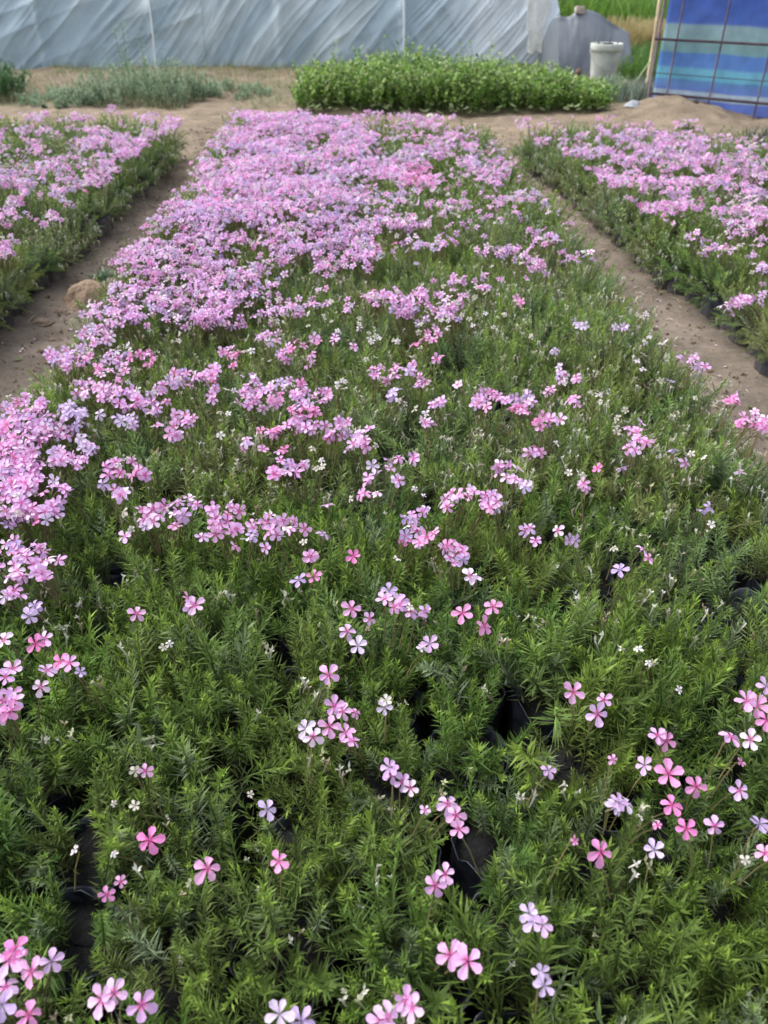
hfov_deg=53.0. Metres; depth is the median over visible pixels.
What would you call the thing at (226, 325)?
potted phlox
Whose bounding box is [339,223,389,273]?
potted phlox
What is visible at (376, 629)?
potted phlox
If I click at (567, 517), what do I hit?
potted phlox
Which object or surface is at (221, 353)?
potted phlox
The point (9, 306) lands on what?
potted phlox
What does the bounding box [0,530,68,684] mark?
potted phlox
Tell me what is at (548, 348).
potted phlox
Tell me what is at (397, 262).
potted phlox
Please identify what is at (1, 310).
potted phlox
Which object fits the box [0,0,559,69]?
plastic greenhouse
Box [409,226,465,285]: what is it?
potted phlox
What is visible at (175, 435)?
potted phlox
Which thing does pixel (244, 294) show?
potted phlox
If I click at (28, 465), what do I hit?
potted phlox
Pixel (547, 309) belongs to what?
potted phlox
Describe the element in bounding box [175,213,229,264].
potted phlox
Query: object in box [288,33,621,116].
leafy crop
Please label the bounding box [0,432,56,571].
potted phlox
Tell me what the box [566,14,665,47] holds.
dry grass
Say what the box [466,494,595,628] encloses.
potted phlox
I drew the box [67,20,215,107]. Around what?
weed clump
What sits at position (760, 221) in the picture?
potted phlox
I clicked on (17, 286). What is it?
potted phlox
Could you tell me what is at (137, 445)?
potted phlox
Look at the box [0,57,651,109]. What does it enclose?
bank grass
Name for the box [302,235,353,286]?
potted phlox
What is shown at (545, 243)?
potted phlox
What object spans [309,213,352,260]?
potted phlox
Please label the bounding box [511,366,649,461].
potted phlox
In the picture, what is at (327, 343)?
potted phlox
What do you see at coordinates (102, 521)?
potted phlox
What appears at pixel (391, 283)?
potted phlox
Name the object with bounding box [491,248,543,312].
potted phlox
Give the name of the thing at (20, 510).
potted phlox
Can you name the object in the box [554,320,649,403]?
potted phlox
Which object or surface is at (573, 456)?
potted phlox
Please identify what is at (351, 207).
potted phlox
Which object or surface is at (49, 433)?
potted phlox
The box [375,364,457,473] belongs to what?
potted phlox
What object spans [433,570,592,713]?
potted phlox
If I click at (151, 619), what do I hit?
potted phlox
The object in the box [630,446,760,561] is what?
potted phlox
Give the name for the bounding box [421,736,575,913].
potted phlox
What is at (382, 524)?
potted phlox
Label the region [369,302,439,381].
potted phlox
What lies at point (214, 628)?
potted phlox
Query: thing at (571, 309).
potted phlox
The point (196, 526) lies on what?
potted phlox
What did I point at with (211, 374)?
potted phlox
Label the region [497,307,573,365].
potted phlox
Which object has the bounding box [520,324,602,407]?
potted phlox
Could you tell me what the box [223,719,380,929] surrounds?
potted phlox
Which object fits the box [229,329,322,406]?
potted phlox
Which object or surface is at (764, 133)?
grass tuft
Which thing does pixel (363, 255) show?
potted phlox
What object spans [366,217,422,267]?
potted phlox
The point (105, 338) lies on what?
potted phlox
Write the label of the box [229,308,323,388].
potted phlox
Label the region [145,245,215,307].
potted phlox
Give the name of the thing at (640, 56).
green grass
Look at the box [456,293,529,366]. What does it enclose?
potted phlox
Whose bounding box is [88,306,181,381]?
potted phlox
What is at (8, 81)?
weed clump
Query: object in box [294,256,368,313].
potted phlox
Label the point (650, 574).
potted phlox
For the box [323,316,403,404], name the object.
potted phlox
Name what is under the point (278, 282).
potted phlox
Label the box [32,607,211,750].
potted phlox
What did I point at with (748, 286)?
potted phlox
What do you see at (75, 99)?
weed clump
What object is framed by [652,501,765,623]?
potted phlox
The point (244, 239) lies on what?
potted phlox
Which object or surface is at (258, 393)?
potted phlox
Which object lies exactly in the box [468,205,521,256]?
potted phlox
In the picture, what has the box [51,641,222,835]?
potted phlox
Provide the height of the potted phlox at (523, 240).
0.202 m
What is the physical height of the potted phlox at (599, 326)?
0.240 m
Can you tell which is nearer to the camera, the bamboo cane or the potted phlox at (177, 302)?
the potted phlox at (177, 302)
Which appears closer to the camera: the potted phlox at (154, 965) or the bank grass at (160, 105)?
the potted phlox at (154, 965)
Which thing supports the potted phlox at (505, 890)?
on the ground at (670, 110)
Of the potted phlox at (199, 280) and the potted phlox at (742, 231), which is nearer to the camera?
the potted phlox at (199, 280)
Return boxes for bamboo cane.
[626,59,651,92]
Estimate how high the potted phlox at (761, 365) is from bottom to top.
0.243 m
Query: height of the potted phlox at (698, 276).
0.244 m
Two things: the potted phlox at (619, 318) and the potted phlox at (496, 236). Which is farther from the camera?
the potted phlox at (496, 236)
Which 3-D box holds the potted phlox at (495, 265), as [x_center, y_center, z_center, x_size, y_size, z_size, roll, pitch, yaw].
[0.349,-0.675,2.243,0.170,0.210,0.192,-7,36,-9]
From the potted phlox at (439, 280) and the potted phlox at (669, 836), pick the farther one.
the potted phlox at (439, 280)
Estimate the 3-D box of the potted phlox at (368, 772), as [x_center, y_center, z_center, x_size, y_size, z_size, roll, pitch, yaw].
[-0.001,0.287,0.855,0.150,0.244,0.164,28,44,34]
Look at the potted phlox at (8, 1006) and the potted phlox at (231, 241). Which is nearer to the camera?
the potted phlox at (8, 1006)
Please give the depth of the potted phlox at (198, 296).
1.82 m
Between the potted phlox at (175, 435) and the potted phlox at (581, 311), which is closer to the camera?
the potted phlox at (175, 435)
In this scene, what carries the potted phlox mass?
on the ground at (670, 110)
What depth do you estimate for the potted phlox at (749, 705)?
0.85 m
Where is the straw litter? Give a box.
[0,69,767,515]
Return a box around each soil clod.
[20,310,34,315]
[31,318,52,325]
[46,337,58,341]
[54,308,67,313]
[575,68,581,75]
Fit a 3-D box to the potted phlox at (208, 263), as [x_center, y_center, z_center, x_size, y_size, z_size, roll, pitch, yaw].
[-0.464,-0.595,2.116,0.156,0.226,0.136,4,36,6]
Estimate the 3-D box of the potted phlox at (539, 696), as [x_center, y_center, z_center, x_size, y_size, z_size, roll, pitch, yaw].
[0.226,0.219,0.949,0.233,0.245,0.219,-8,36,-11]
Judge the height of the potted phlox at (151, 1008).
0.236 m
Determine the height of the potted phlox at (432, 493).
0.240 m
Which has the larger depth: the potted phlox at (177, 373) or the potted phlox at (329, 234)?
the potted phlox at (329, 234)
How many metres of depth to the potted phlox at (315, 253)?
2.09 m
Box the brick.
[574,6,584,13]
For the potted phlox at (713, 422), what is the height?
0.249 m
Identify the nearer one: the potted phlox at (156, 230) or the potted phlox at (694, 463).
the potted phlox at (694, 463)
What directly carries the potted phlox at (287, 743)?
on the ground at (670, 110)
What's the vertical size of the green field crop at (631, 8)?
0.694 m
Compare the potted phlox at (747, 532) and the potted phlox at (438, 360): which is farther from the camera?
the potted phlox at (438, 360)
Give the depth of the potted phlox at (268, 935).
0.70 m
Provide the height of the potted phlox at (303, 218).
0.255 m
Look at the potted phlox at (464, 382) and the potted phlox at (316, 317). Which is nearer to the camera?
the potted phlox at (464, 382)
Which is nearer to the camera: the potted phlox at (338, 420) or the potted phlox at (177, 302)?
the potted phlox at (338, 420)
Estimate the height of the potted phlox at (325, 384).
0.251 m
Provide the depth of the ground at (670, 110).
2.97 m
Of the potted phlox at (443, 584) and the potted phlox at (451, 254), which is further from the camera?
the potted phlox at (451, 254)
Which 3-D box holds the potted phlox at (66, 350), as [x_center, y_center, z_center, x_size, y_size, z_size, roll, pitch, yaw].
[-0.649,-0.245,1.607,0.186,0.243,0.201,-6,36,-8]
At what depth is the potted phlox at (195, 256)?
2.09 m
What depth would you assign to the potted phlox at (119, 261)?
1.98 m
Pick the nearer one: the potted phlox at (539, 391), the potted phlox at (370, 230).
the potted phlox at (539, 391)
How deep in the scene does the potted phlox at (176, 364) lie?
1.58 m
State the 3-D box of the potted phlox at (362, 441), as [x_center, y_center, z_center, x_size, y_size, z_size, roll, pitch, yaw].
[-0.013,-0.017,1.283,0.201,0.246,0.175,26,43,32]
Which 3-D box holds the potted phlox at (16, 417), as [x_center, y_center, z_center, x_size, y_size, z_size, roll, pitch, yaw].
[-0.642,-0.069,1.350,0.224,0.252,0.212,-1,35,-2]
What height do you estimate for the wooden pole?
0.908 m
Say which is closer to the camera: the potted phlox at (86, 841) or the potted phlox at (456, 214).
the potted phlox at (86, 841)
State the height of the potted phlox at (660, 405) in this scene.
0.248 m
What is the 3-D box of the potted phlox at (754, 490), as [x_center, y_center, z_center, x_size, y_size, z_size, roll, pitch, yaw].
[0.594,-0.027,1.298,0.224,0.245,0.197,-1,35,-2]
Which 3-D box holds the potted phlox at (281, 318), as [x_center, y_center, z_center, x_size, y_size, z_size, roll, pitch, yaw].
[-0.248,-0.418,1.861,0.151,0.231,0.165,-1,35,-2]
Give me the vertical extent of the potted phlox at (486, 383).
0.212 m
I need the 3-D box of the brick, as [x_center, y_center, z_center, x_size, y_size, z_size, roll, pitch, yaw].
[1.801,-4.625,7.083,0.088,0.065,0.078,-1,35,-2]
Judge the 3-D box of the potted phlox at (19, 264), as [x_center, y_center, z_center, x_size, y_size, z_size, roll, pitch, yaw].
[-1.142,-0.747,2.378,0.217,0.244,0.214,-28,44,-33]
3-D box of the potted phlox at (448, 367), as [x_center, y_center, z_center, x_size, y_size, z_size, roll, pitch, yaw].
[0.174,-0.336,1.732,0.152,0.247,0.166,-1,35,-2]
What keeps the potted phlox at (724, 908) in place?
on the ground at (670, 110)
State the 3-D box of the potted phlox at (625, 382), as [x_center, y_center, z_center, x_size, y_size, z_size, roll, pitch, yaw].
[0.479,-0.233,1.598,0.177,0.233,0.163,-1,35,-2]
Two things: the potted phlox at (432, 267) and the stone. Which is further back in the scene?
the stone
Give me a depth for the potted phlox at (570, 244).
2.29 m
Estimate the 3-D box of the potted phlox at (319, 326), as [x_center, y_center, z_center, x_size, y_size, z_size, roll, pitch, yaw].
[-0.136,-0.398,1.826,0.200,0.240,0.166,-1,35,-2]
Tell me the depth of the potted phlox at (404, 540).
1.08 m
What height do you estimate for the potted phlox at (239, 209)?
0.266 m
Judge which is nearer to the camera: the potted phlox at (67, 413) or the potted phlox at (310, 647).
the potted phlox at (310, 647)
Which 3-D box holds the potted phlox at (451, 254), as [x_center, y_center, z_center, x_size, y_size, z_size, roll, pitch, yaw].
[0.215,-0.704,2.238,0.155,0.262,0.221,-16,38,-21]
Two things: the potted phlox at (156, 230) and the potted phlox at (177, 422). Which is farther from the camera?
the potted phlox at (156, 230)
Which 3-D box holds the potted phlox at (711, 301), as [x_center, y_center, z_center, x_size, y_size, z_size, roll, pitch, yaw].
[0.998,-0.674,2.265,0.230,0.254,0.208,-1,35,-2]
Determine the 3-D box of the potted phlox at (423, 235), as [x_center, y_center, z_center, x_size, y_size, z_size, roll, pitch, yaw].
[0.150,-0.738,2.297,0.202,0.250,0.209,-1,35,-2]
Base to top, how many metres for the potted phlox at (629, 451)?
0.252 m
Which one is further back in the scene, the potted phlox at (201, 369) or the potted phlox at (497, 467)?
the potted phlox at (201, 369)
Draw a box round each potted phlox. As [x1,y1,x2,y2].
[0,232,26,264]
[0,233,44,315]
[0,237,46,301]
[0,261,31,328]
[0,291,12,329]
[0,387,99,463]
[0,401,75,525]
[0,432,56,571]
[0,451,103,579]
[0,466,28,588]
[0,492,113,627]
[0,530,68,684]
[0,584,58,762]
[0,603,114,789]
[0,664,144,868]
[0,724,193,930]
[0,749,107,951]
[0,836,182,1023]
[0,936,114,1023]
[1,218,64,291]
[1,543,162,689]
[18,346,113,459]
[23,419,134,539]
[25,336,111,402]
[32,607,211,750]
[34,393,125,497]
[39,348,173,427]
[45,488,154,635]
[47,973,205,1023]
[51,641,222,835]
[52,455,168,577]
[53,869,246,1023]
[57,297,148,377]
[61,316,134,402]
[69,367,181,463]
[69,441,172,553]
[73,563,211,693]
[74,281,141,349]
[76,267,156,331]
[87,327,164,424]
[87,741,295,958]
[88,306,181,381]
[89,248,174,323]
[92,393,191,510]
[96,291,186,364]
[99,374,204,493]
[102,491,232,630]
[103,596,319,779]
[105,464,242,595]
[111,680,291,859]
[114,237,167,285]
[116,241,168,292]
[124,219,183,280]
[127,283,189,349]
[130,428,249,564]
[133,212,187,265]
[133,331,210,411]
[133,350,210,447]
[135,394,251,501]
[138,256,191,330]
[139,804,382,1023]
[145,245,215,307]
[145,311,246,392]
[148,200,207,244]
[152,364,248,493]
[156,291,227,368]
[157,232,219,280]
[158,245,202,286]
[159,204,232,252]
[159,537,322,708]
[160,283,236,363]
[166,198,226,239]
[173,271,243,346]
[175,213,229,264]
[175,346,254,434]
[177,501,316,666]
[178,947,363,1023]
[182,345,259,403]
[183,262,248,308]
[183,374,316,465]
[183,393,322,515]
[189,254,234,293]
[189,466,306,609]
[194,231,245,289]
[194,637,396,821]
[199,221,253,269]
[199,305,271,386]
[200,433,291,554]
[203,204,258,258]
[206,291,267,360]
[211,202,264,244]
[211,277,269,351]
[215,266,291,331]
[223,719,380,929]
[224,229,284,280]
[226,348,295,459]
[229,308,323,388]
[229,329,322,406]
[230,256,276,314]
[231,202,290,251]
[231,236,284,302]
[231,588,394,746]
[234,201,282,235]
[235,215,279,288]
[241,386,359,493]
[241,455,354,560]
[244,297,308,370]
[247,490,399,616]
[250,281,310,362]
[251,270,330,332]
[258,526,369,672]
[259,257,321,327]
[260,419,381,556]
[262,231,321,284]
[263,241,333,300]
[265,804,514,1023]
[269,208,320,269]
[272,224,325,276]
[277,201,328,243]
[278,376,376,462]
[280,328,370,407]
[283,285,363,358]
[287,296,366,366]
[289,307,352,387]
[289,355,385,421]
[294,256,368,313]
[295,510,446,654]
[297,241,355,298]
[298,262,368,344]
[300,757,468,979]
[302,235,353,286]
[306,544,477,686]
[306,694,471,840]
[307,224,350,268]
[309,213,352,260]
[310,398,422,498]
[312,429,435,549]
[319,289,407,363]
[320,370,437,465]
[321,459,421,576]
[321,591,453,756]
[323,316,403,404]
[323,331,407,405]
[331,279,402,361]
[331,356,413,437]
[332,234,395,288]
[333,289,402,348]
[335,983,449,1023]
[337,242,391,302]
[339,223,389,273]
[339,251,398,313]
[341,214,386,256]
[344,198,393,250]
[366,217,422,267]
[368,342,458,425]
[368,599,541,734]
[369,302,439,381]
[369,395,505,513]
[374,212,427,258]
[374,237,431,297]
[375,287,454,371]
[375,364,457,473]
[376,322,474,398]
[376,417,485,545]
[376,487,509,619]
[377,233,436,285]
[379,653,537,835]
[380,284,431,337]
[383,249,443,304]
[385,265,449,325]
[386,202,464,260]
[388,198,468,245]
[390,463,512,575]
[391,529,506,690]
[403,217,468,270]
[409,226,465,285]
[410,254,479,295]
[413,261,493,308]
[414,272,471,328]
[417,291,500,376]
[418,440,549,531]
[419,279,485,378]
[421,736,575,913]
[424,876,665,1023]
[425,350,507,429]
[426,209,503,270]
[426,370,511,450]
[427,221,486,272]
[428,204,485,259]
[428,380,514,487]
[429,308,495,395]
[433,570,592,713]
[433,816,603,1015]
[438,245,494,288]
[439,242,507,312]
[439,265,514,321]
[444,393,534,521]
[456,198,514,243]
[456,277,522,337]
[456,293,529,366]
[460,459,582,600]
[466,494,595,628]
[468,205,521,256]
[468,311,547,384]
[470,217,533,272]
[473,243,534,290]
[474,241,525,292]
[474,581,691,769]
[478,325,565,413]
[482,260,563,325]
[485,357,562,447]
[485,412,610,524]
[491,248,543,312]
[491,386,580,509]
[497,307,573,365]
[498,628,712,839]
[500,210,552,257]
[500,275,585,347]
[504,372,586,455]
[504,811,767,1023]
[505,318,595,388]
[506,754,682,955]
[509,232,555,284]
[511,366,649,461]
[512,445,622,576]
[515,198,585,252]
[515,227,562,277]
[515,248,578,287]
[516,251,594,313]
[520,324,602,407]
[530,292,617,340]
[533,347,623,450]
[535,220,601,263]
[537,259,594,331]
[540,477,649,624]
[541,289,628,379]
[541,391,674,519]
[542,533,690,674]
[548,220,599,275]
[548,238,610,295]
[552,299,650,381]
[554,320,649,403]
[556,249,636,312]
[556,250,616,296]
[561,426,685,556]
[564,577,726,737]
[564,942,767,1023]
[566,610,759,816]
[575,277,644,324]
[580,352,659,427]
[587,367,684,460]
[592,296,665,362]
[592,311,686,402]
[593,466,704,585]
[597,405,694,491]
[599,299,653,352]
[604,727,765,904]
[612,520,714,639]
[616,332,711,426]
[620,809,767,1012]
[621,352,733,446]
[623,563,731,700]
[625,412,758,522]
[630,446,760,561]
[635,914,767,1023]
[642,612,767,770]
[650,231,713,294]
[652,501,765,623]
[654,362,754,471]
[656,391,767,498]
[666,414,767,552]
[667,229,736,304]
[671,660,767,845]
[680,242,757,320]
[689,740,767,927]
[690,539,767,671]
[699,212,753,260]
[709,223,762,284]
[709,522,767,605]
[710,261,767,346]
[711,234,767,289]
[711,587,767,727]
[712,249,767,331]
[716,469,767,588]
[718,290,767,377]
[727,216,767,262]
[728,282,767,358]
[731,204,767,256]
[732,236,767,299]
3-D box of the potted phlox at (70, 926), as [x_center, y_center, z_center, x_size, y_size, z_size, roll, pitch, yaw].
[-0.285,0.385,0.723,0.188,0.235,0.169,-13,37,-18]
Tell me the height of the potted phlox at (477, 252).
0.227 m
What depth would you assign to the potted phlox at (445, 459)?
1.36 m
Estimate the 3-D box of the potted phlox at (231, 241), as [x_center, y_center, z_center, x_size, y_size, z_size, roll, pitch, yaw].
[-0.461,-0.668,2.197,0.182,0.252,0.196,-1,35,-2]
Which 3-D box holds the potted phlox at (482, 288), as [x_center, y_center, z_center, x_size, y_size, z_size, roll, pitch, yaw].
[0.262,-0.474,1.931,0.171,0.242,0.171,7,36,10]
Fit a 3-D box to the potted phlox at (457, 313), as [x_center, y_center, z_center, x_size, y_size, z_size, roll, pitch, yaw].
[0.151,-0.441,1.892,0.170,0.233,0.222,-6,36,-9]
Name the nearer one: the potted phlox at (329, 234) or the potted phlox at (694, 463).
the potted phlox at (694, 463)
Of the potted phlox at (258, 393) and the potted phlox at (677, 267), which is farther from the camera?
the potted phlox at (677, 267)
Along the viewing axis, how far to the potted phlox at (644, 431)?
1.39 m
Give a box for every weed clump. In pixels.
[0,59,32,99]
[14,82,98,107]
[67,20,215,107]
[194,77,272,100]
[593,69,634,101]
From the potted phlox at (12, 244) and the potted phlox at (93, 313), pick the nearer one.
the potted phlox at (93, 313)
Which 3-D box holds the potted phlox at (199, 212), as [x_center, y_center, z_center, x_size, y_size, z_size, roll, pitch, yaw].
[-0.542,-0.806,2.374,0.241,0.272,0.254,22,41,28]
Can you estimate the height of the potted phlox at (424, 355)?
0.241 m
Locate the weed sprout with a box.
[84,267,119,281]
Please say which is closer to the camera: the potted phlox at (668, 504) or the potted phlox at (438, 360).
the potted phlox at (668, 504)
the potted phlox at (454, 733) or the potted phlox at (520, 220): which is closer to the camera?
the potted phlox at (454, 733)
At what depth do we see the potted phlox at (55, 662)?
0.91 m
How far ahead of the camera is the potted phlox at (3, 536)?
1.18 m
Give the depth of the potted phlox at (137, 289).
1.85 m
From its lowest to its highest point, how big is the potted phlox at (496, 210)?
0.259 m
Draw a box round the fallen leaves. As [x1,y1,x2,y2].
[0,145,767,463]
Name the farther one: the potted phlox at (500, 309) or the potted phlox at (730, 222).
the potted phlox at (730, 222)
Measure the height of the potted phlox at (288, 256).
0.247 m
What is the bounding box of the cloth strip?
[527,0,550,54]
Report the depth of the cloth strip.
7.60 m
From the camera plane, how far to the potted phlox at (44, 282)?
2.46 m
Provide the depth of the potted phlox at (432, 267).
2.09 m
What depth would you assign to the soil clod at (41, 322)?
2.25 m
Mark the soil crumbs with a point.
(366, 118)
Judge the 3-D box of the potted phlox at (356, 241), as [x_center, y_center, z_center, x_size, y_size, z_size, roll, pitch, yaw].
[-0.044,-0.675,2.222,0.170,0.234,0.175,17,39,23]
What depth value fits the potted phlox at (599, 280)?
2.05 m
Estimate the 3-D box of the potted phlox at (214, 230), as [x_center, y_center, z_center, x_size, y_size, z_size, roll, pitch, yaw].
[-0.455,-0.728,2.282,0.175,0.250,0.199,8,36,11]
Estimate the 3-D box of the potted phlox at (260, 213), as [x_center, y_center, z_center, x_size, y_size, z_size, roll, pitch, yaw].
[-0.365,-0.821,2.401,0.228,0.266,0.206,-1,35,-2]
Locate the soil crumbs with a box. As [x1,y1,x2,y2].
[0,74,767,465]
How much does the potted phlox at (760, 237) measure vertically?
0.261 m
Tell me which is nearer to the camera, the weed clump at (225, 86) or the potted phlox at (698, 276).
the potted phlox at (698, 276)
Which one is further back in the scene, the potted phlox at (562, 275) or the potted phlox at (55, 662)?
the potted phlox at (562, 275)
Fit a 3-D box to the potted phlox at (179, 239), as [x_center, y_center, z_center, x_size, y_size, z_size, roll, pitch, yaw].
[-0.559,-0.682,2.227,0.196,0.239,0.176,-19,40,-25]
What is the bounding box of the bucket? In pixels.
[590,42,623,83]
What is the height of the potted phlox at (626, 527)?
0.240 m
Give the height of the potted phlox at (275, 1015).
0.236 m
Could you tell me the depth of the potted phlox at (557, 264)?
2.15 m
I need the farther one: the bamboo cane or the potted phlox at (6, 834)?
the bamboo cane
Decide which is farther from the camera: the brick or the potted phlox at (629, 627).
the brick
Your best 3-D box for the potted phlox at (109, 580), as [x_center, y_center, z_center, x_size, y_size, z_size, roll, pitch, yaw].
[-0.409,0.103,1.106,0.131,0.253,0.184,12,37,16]
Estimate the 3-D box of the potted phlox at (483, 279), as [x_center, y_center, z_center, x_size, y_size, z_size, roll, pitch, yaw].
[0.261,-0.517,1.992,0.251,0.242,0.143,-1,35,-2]
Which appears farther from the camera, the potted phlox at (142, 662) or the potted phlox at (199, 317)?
the potted phlox at (199, 317)
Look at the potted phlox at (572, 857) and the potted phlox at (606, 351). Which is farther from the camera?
the potted phlox at (606, 351)
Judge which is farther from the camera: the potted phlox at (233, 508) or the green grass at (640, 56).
the green grass at (640, 56)
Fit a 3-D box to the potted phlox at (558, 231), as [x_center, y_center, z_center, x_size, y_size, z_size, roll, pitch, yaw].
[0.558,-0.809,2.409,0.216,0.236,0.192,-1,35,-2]
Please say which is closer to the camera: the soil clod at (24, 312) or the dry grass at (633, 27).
the soil clod at (24, 312)
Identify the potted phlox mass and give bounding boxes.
[0,104,767,1023]
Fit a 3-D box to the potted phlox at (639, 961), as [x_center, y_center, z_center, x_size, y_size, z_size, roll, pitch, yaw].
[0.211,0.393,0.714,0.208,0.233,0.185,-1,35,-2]
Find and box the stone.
[623,100,639,106]
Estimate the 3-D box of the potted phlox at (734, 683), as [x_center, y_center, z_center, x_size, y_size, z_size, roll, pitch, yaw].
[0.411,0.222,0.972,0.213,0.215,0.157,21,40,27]
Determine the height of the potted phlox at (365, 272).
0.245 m
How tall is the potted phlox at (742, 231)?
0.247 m
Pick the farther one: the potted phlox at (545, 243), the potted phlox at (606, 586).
the potted phlox at (545, 243)
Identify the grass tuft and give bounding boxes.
[611,73,654,102]
[676,120,696,130]
[734,123,767,146]
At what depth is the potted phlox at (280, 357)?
1.50 m
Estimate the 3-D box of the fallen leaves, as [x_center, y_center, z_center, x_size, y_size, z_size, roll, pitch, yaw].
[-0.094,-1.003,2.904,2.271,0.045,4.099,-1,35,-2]
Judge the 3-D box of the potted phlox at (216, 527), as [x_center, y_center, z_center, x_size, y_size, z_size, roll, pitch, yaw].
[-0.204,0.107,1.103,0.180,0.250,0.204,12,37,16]
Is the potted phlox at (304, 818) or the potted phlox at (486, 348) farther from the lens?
the potted phlox at (486, 348)
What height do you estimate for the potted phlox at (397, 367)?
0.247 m
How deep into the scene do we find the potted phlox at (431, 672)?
0.96 m
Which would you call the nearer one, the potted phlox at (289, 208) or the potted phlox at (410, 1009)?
the potted phlox at (410, 1009)
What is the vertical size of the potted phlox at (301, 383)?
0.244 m
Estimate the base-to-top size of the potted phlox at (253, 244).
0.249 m
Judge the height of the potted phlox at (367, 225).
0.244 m
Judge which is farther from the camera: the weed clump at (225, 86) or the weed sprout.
the weed clump at (225, 86)
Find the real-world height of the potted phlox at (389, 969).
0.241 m
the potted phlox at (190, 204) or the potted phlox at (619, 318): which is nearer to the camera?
the potted phlox at (619, 318)
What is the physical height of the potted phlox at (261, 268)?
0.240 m
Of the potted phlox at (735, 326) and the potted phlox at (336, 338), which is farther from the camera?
the potted phlox at (735, 326)
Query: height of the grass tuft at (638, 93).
0.238 m
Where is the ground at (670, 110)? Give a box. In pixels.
[0,64,767,1023]
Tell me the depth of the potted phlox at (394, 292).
1.86 m
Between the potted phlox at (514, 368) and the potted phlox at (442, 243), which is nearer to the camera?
the potted phlox at (514, 368)
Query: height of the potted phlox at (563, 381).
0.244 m
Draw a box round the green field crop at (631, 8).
[558,0,668,24]
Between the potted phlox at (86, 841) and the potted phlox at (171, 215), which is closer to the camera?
the potted phlox at (86, 841)
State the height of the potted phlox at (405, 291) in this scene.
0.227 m
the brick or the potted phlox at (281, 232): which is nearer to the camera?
the potted phlox at (281, 232)
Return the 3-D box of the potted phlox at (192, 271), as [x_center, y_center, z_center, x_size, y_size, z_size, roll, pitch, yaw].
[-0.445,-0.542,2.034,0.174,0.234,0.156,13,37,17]
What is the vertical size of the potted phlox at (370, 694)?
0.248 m
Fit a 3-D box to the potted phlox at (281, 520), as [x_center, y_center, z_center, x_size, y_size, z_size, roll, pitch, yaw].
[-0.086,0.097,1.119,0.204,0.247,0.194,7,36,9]
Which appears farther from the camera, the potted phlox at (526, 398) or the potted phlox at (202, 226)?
the potted phlox at (202, 226)
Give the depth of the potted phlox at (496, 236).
2.28 m
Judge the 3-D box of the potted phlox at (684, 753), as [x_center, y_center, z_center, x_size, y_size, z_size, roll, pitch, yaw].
[0.302,0.253,0.907,0.216,0.239,0.187,24,42,30]
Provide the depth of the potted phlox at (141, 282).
1.90 m
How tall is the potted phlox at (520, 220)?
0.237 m
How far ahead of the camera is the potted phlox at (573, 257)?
2.04 m
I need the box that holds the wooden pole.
[644,0,660,92]
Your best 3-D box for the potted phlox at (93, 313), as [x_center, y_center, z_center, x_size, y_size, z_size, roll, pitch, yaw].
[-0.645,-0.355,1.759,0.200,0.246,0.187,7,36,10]
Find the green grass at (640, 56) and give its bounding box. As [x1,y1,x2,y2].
[588,37,661,81]
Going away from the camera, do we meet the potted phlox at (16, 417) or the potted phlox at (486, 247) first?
the potted phlox at (16, 417)
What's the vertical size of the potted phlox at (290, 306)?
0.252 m
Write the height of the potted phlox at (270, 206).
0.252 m
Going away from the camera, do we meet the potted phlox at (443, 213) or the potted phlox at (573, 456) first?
the potted phlox at (573, 456)
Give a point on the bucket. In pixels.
(605, 59)
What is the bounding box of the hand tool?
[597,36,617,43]
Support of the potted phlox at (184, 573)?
on the ground at (670, 110)
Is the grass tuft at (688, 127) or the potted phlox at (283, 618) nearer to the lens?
the potted phlox at (283, 618)
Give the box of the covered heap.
[537,9,632,76]
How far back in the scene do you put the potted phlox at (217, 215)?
2.31 m
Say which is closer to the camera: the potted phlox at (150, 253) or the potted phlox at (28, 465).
the potted phlox at (28, 465)
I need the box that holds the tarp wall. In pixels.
[647,0,767,118]
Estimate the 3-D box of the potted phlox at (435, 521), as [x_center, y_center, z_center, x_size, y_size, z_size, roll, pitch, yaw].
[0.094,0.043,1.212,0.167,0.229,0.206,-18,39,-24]
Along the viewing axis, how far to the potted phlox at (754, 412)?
1.36 m
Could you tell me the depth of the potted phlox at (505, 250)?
2.08 m
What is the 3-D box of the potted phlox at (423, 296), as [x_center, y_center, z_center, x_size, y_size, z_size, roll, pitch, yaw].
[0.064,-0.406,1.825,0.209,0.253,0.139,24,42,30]
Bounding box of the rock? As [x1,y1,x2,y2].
[63,279,107,312]
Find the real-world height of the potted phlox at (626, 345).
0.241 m
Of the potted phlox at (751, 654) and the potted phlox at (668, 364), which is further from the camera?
the potted phlox at (668, 364)
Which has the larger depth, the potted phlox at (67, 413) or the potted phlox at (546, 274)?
the potted phlox at (546, 274)
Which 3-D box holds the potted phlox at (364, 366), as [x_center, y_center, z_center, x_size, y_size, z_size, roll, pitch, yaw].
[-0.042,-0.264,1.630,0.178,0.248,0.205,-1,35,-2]
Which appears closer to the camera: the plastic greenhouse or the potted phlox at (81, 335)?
the potted phlox at (81, 335)
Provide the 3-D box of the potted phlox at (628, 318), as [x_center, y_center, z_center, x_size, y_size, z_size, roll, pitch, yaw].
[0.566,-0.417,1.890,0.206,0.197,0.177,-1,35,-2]
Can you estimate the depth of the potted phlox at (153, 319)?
1.76 m
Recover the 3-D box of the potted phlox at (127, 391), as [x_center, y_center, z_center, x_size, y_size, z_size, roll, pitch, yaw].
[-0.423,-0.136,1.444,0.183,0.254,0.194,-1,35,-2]
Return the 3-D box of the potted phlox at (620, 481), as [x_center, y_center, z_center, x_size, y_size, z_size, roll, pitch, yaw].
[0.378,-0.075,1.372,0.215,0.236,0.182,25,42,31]

